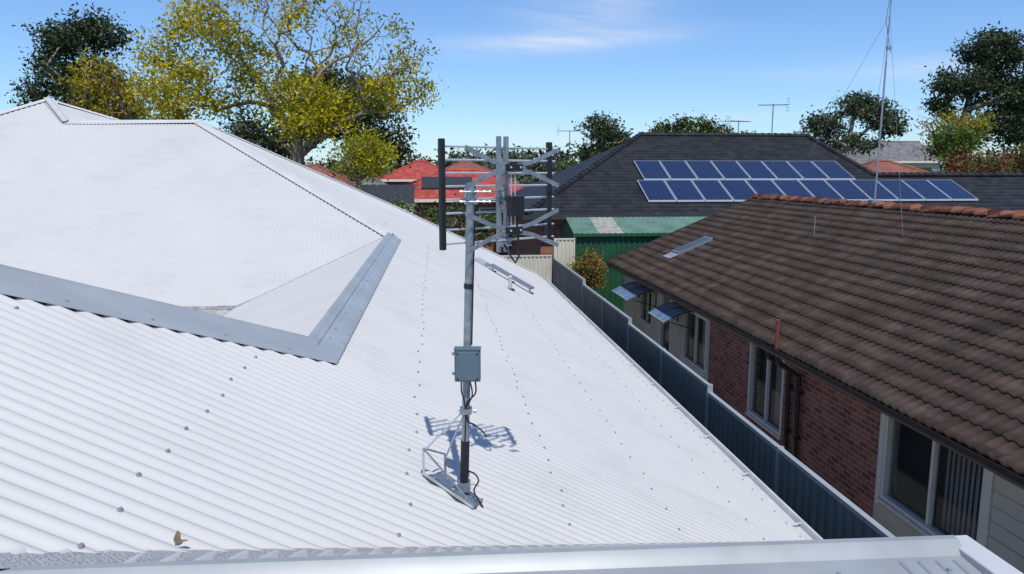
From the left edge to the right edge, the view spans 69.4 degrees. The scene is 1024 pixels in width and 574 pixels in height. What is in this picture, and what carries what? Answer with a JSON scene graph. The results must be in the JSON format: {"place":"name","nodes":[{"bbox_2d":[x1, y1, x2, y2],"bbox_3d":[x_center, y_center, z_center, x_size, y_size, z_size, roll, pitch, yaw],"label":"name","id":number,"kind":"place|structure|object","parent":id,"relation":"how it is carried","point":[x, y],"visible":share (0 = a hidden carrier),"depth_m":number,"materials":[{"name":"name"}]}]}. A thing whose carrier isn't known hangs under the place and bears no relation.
{"place":"outdoors","nodes":[
{"label":"outdoors","id":0,"kind":"place"},
{"bbox_2d":[353,177,416,212],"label":"grey roofed house","id":1,"kind":"structure","parent":0,"point":[375,183],"depth_m":42.88,"materials":[{"name":"tile"}]},
{"bbox_2d":[361,185,414,203],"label":"solar panel array","id":2,"kind":"object","parent":1,"relation":"on","point":[383,192],"visible":0.55,"depth_m":41.82,"materials":[{"name":"grey glass"}]},
{"bbox_2d":[395,168,526,250],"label":"red roofed house","id":3,"kind":"structure","parent":0,"point":[426,197],"depth_m":50.44,"materials":[{"name":"tile"}]},
{"bbox_2d":[421,177,471,188],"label":"solar panel array","id":4,"kind":"object","parent":3,"relation":"on","point":[429,182],"visible":0.68,"depth_m":51.71,"materials":[{"name":"black glass"}]},
{"bbox_2d":[0,0,1023,168],"label":"sky","id":5,"kind":"structure","parent":0,"point":[521,71],"materials":[{"name":"blue"}]},
{"bbox_2d":[492,174,544,254],"bbox_3d":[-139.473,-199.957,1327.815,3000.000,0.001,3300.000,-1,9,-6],"label":"ground","id":6,"kind":"structure","parent":0,"point":[502,253],"depth_m":49.67,"materials":[{"name":"green plant"}]},
{"bbox_2d":[4,2,155,119],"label":"dark gum tree","id":7,"kind":"object","parent":6,"relation":"on","point":[73,38],"visible":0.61,"depth_m":40.40,"materials":[{"name":"green plant"}]},
{"bbox_2d":[58,103,118,119],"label":"walls and rear roof","id":8,"kind":"structure","parent":6,"relation":"on","point":[72,113],"depth_m":17.07,"materials":[{"name":"white metal"}]},
{"bbox_2d":[0,102,381,306],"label":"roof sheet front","id":9,"kind":"object","parent":8,"relation":"on","point":[185,215],"visible":0.81,"depth_m":13.38,"materials":[{"name":"white metal"}]},
{"bbox_2d":[0,101,383,364],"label":"corrugation closures","id":10,"kind":"object","parent":8,"relation":"on","point":[43,303],"visible":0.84,"depth_m":13.75,"materials":[{"name":"grey metal"}]},
{"bbox_2d":[0,96,535,272],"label":"ridge capping","id":11,"kind":"object","parent":8,"relation":"on","point":[63,116],"visible":0.91,"depth_m":16.25,"materials":[{"name":"white metal"}]},
{"bbox_2d":[182,237,382,315],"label":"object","id":12,"kind":"object","parent":8,"relation":"on","point":[220,310],"visible":0.13,"depth_m":11.23,"materials":[{"name":"white metal"}]},
{"bbox_2d":[0,128,806,553],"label":"roof sheet","id":13,"kind":"object","parent":8,"relation":"on","point":[272,450],"visible":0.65,"depth_m":3.69,"materials":[{"name":"white metal"}]},
{"bbox_2d":[174,530,187,541],"bbox_3d":[-0.990,0.746,2.210,0.044,0.035,0.018,-1,9,-6],"label":"fallen leaf","id":14,"kind":"object","parent":13,"relation":"on","point":[177,536],"visible":1,"depth_m":2.21,"materials":[{"name":"brown plant"}]},
{"bbox_2d":[0,232,400,363],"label":"valley flashing","id":15,"kind":"object","parent":13,"relation":"on","point":[327,339],"visible":1,"depth_m":4.17,"materials":[{"name":"grey metal"}]},
{"bbox_2d":[224,237,383,335],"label":"roof sheet valley","id":16,"kind":"structure","parent":13,"relation":"on","point":[301,305],"depth_m":8.42,"materials":[{"name":"white metal"}]},
{"bbox_2d":[0,542,729,562],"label":"gutter","id":17,"kind":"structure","parent":13,"relation":"on","point":[207,556],"depth_m":2.43,"materials":[{"name":"white metal"}]},
{"bbox_2d":[0,539,807,568],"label":"valley guard","id":18,"kind":"object","parent":13,"relation":"on","point":[8,560],"visible":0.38,"depth_m":2.11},
{"bbox_2d":[14,222,800,548],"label":"roof screws","id":19,"kind":"object","parent":13,"relation":"attached to","point":[82,546],"visible":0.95,"depth_m":4.30,"materials":[{"name":"grey metal"}]},
{"bbox_2d":[474,257,491,268],"bbox_3d":[-0.653,-0.524,16.077,0.419,0.224,0.254,7,11,37],"label":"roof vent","id":20,"kind":"object","parent":13,"relation":"on","point":[482,262],"visible":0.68,"depth_m":16.02,"materials":[{"name":"metal"}]},
{"bbox_2d":[422,136,559,508],"bbox_3d":[-0.082,0.152,3.639,0.308,1.752,0.771,8,12,43],"label":"tv antenna","id":21,"kind":"object","parent":13,"relation":"on","point":[467,363],"visible":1,"depth_m":3.48,"materials":[{"name":"metal"}]},
{"bbox_2d":[0,535,982,573],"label":"wing ridge capping","id":22,"kind":"object","parent":13,"relation":"on","point":[883,555],"visible":0.97,"depth_m":1.89,"materials":[{"name":"white metal"}]},
{"bbox_2d":[508,276,514,290],"bbox_3d":[-0.033,-0.069,13.923,0.195,0.290,0.200,-1,9,-6],"label":"vent pipe","id":23,"kind":"object","parent":13,"relation":"on","point":[510,283],"visible":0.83,"depth_m":13.89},
{"bbox_2d":[489,264,534,293],"bbox_3d":[-0.020,-0.175,15.500,1.284,0.520,0.197,9,12,44],"label":"roof anchor rail","id":24,"kind":"object","parent":13,"relation":"on","point":[514,278],"visible":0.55,"depth_m":15.45,"materials":[{"name":"metal"}]},
{"bbox_2d":[49,44,179,119],"bbox_3d":[-20.815,-6.762,39.410,7.690,11.998,4.954,-1,9,-6],"label":"bronze gum tree","id":25,"kind":"object","parent":6,"relation":"on","point":[114,81],"visible":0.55,"depth_m":38.23,"materials":[{"name":"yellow plant"}]},
{"bbox_2d":[110,0,448,176],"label":"jacaranda tree","id":26,"kind":"object","parent":6,"relation":"on","point":[299,123],"visible":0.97,"depth_m":30.68,"materials":[{"name":"yellow plant"}]},
{"bbox_2d":[218,56,420,169],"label":"dark gum tree","id":27,"kind":"object","parent":6,"relation":"on","point":[253,132],"visible":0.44,"depth_m":47.20,"materials":[{"name":"green plant"}]},
{"bbox_2d":[304,164,355,185],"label":"orange roofed house","id":28,"kind":"structure","parent":6,"relation":"on","point":[320,169],"depth_m":62.78,"materials":[{"name":"tile"}]},
{"bbox_2d":[325,125,401,190],"bbox_3d":[-6.073,-2.984,30.534,3.133,7.187,3.235,-1,9,-6],"label":"yellow shrub","id":29,"kind":"object","parent":6,"relation":"on","point":[379,163],"visible":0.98,"depth_m":29.84,"materials":[{"name":"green plant"}]},
{"bbox_2d":[380,160,437,187],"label":"red roofed house","id":30,"kind":"structure","parent":6,"relation":"on","point":[405,174],"depth_m":67.96,"materials":[{"name":"tile"}]},
{"bbox_2d":[387,193,526,251],"bbox_3d":[-2.588,-1.473,29.352,6.342,4.586,3.402,-2,9,-15],"label":"green shrub","id":31,"kind":"object","parent":6,"relation":"on","point":[483,234],"visible":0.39,"depth_m":28.82,"materials":[{"name":"green plant"}]},
{"bbox_2d":[446,161,517,182],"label":"orange roofed house","id":32,"kind":"structure","parent":6,"relation":"on","point":[464,164],"depth_m":82.70,"materials":[{"name":"tile"}]},
{"bbox_2d":[501,238,574,284],"bbox_3d":[-1.694,-0.115,25.446,7.830,3.050,0.290,-1,9,-6],"label":"cream fence","id":33,"kind":"object","parent":6,"relation":"on","point":[563,253],"visible":0.12,"depth_m":25.57,"materials":[{"name":"metal"}]},
{"bbox_2d":[552,157,581,173],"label":"garden tree","id":34,"kind":"object","parent":6,"relation":"on","point":[563,166],"visible":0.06,"depth_m":44.58,"materials":[{"name":"green plant"}]},
{"bbox_2d":[566,247,612,292],"bbox_3d":[2.639,0.032,25.390,1.530,2.791,1.936,-9,12,-44],"label":"variegated shrub","id":35,"kind":"object","parent":6,"relation":"on","point":[582,268],"visible":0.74,"depth_m":25.13,"materials":[{"name":"green plant"}]},
{"bbox_2d":[571,110,633,162],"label":"gum tree","id":36,"kind":"object","parent":6,"relation":"on","point":[604,135],"visible":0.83,"depth_m":54.48,"materials":[{"name":"green plant"}]},
{"bbox_2d":[287,142,1020,183],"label":"distant treeline","id":37,"kind":"object","parent":6,"relation":"on","point":[537,167],"visible":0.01,"depth_m":103.54,"materials":[{"name":"green plant"}]},
{"bbox_2d":[326,152,1013,183],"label":"suburban shrubbery","id":38,"kind":"object","parent":6,"relation":"on","point":[353,180],"visible":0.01,"depth_m":63.68,"materials":[{"name":"green plant"}]},
{"bbox_2d":[541,276,822,539],"bbox_3d":[1.698,1.018,13.688,0.260,0.135,17.050,-1,9,-6],"label":"gutter","id":39,"kind":"object","parent":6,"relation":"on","point":[803,528],"visible":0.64,"depth_m":8.48,"materials":[{"name":"white metal"}]},
{"bbox_2d":[638,110,756,132],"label":"garden tree","id":40,"kind":"object","parent":6,"relation":"on","point":[685,125],"visible":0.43,"depth_m":59.74,"materials":[{"name":"green plant"}]},
{"bbox_2d":[554,258,895,538],"bbox_3d":[2.715,1.998,13.924,0.084,2.395,23.855,-1,9,-6],"label":"steel fence","id":41,"kind":"object","parent":6,"relation":"on","point":[820,506],"visible":0.4,"depth_m":10.33,"materials":[{"name":"metal"}]},
{"bbox_2d":[793,127,812,132],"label":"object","id":42,"kind":"object","parent":6,"relation":"on","point":[794,131],"visible":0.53,"depth_m":73.81,"materials":[{"name":"white"}]},
{"bbox_2d":[799,89,918,156],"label":"gum tree","id":43,"kind":"object","parent":6,"relation":"on","point":[857,106],"visible":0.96,"depth_m":66.55,"materials":[{"name":"green plant"}]},
{"bbox_2d":[842,153,914,166],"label":"grey roofed house","id":44,"kind":"structure","parent":6,"relation":"on","point":[860,159],"depth_m":60.91,"materials":[{"name":"tile"}]},
{"bbox_2d":[832,141,942,172],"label":"house","id":45,"kind":"structure","parent":6,"relation":"on","point":[902,151],"depth_m":78.97,"materials":[{"name":"grey tile"}]},
{"bbox_2d":[913,113,987,172],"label":"garden tree","id":46,"kind":"object","parent":6,"relation":"on","point":[969,138],"visible":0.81,"depth_m":46.78,"materials":[{"name":"green plant"}]},
{"bbox_2d":[914,106,998,151],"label":"yellow shrub","id":47,"kind":"object","parent":6,"relation":"on","point":[975,121],"visible":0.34,"depth_m":54.21,"materials":[{"name":"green plant"}]},
{"bbox_2d":[916,21,1023,172],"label":"tall gum tree","id":48,"kind":"object","parent":6,"relation":"on","point":[996,81],"visible":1,"depth_m":61.65,"materials":[{"name":"green plant"}]},
{"bbox_2d":[940,140,1023,172],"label":"red leaf shrub","id":49,"kind":"object","parent":6,"relation":"on","point":[1006,162],"visible":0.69,"depth_m":42.03,"materials":[{"name":"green plant"}]},
{"bbox_2d":[970,71,1023,172],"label":"tall gum tree","id":50,"kind":"object","parent":6,"relation":"on","point":[1015,136],"visible":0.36,"depth_m":69.16,"materials":[{"name":"green plant"}]},
{"bbox_2d":[558,126,580,161],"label":"tv antenna","id":51,"kind":"object","parent":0,"point":[569,142],"visible":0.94,"depth_m":54.74,"materials":[{"name":"metal"}]},
{"bbox_2d":[558,216,707,311],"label":"garden shed","id":52,"kind":"structure","parent":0,"point":[610,237],"depth_m":26.79,"materials":[{"name":"green metal"}]},
{"bbox_2d":[495,132,1023,283],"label":"dark roofed house","id":53,"kind":"structure","parent":0,"point":[604,184],"depth_m":34.43,"materials":[{"name":"grey tile"}]},
{"bbox_2d":[724,116,751,132],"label":"tv antenna","id":54,"kind":"object","parent":53,"relation":"on","point":[738,121],"visible":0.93,"depth_m":48.70,"materials":[{"name":"metal"}]},
{"bbox_2d":[634,161,854,179],"bbox_3d":[10.696,-5.389,34.142,9.920,0.892,1.850,-1,9,-6],"label":"solar panel array","id":55,"kind":"object","parent":53,"relation":"on","point":[735,170],"visible":1,"depth_m":34.02,"materials":[{"name":"glass"}]},
{"bbox_2d":[757,98,789,132],"bbox_3d":[13.825,-8.681,39.278,1.526,2.554,1.000,1,9,8],"label":"tv antenna","id":56,"kind":"object","parent":53,"relation":"on","point":[773,111],"visible":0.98,"depth_m":39.18,"materials":[{"name":"metal"}]},
{"bbox_2d":[637,180,977,201],"bbox_3d":[13.016,-4.260,32.577,14.880,0.892,1.850,-1,9,-6],"label":"solar panel array","id":57,"kind":"object","parent":53,"relation":"on","point":[744,190],"visible":0.79,"depth_m":32.51,"materials":[{"name":"glass"}]},
{"bbox_2d":[624,275,1023,573],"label":"walls","id":58,"kind":"structure","parent":0,"point":[838,442],"depth_m":11.18,"materials":[{"name":"red brick"}]},
{"bbox_2d":[611,281,656,307],"bbox_3d":[3.541,0.214,21.566,0.870,0.525,1.828,-1,9,-6],"label":"window awning","id":59,"kind":"object","parent":58,"relation":"attached to","point":[628,291],"depth_m":21.39,"materials":[{"name":"metal"}]},
{"bbox_2d":[648,302,694,331],"bbox_3d":[3.926,0.723,18.277,0.790,0.525,1.328,-1,9,-6],"label":"window awning","id":60,"kind":"object","parent":58,"relation":"attached to","point":[664,313],"depth_m":18.15,"materials":[{"name":"metal"}]},
{"bbox_2d":[609,197,752,259],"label":"slope and verge","id":61,"kind":"structure","parent":58,"relation":"on","point":[680,228],"depth_m":24.48,"materials":[{"name":"brown tile"}]},
{"bbox_2d":[767,0,902,233],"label":"radio mast","id":62,"kind":"object","parent":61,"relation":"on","point":[889,47],"visible":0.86,"depth_m":17.68,"materials":[{"name":"metal"}]},
{"bbox_2d":[606,262,1023,488],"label":"gutter and downpipes","id":63,"kind":"object","parent":58,"relation":"attached to","point":[984,461],"visible":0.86,"depth_m":11.28,"materials":[{"name":"metal"}]},
{"bbox_2d":[608,197,1023,474],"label":"tiled roof","id":64,"kind":"structure","parent":58,"relation":"on","point":[919,319],"depth_m":12.78,"materials":[{"name":"brown tile"}]},
{"bbox_2d":[663,236,712,258],"bbox_3d":[5.119,-1.165,21.595,1.270,0.589,0.650,-1,9,-6],"label":"skylight","id":65,"kind":"object","parent":64,"relation":"on","point":[683,249],"visible":1,"depth_m":21.43,"materials":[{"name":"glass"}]},
{"bbox_2d":[775,319,779,349],"bbox_3d":[4.426,0.842,12.356,0.068,0.600,0.068,-1,9,-6],"label":"red vent pipe","id":66,"kind":"object","parent":64,"relation":"attached to","point":[777,332],"visible":0.93,"depth_m":12.33,"materials":[{"name":"red metal"}]},
{"bbox_2d":[748,193,1023,218],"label":"ridge tiles","id":67,"kind":"object","parent":64,"relation":"on","point":[1016,214],"visible":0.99,"depth_m":16.59,"materials":[{"name":"tile"}]},
{"bbox_2d":[639,292,994,547],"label":"window frames","id":68,"kind":"structure","parent":58,"relation":"attached to","point":[920,524],"depth_m":10.16,"materials":[{"name":"white metal"}]},
{"bbox_2d":[862,159,930,172],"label":"orange roofed house","id":69,"kind":"structure","parent":0,"point":[886,165],"depth_m":47.68,"materials":[{"name":"tile"}]},
{"bbox_3d":[-0.563,1.849,0.033,4.028,1.732,3.620,-1,9,-6],"label":"roof sheet wing","id":70,"kind":"object","parent":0,"visible":0},
{"bbox_2d":[899,535,1022,573],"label":"verge trim","id":71,"kind":"structure","parent":70,"relation":"on","point":[980,557],"depth_m":1.93,"materials":[{"name":"white metal"}]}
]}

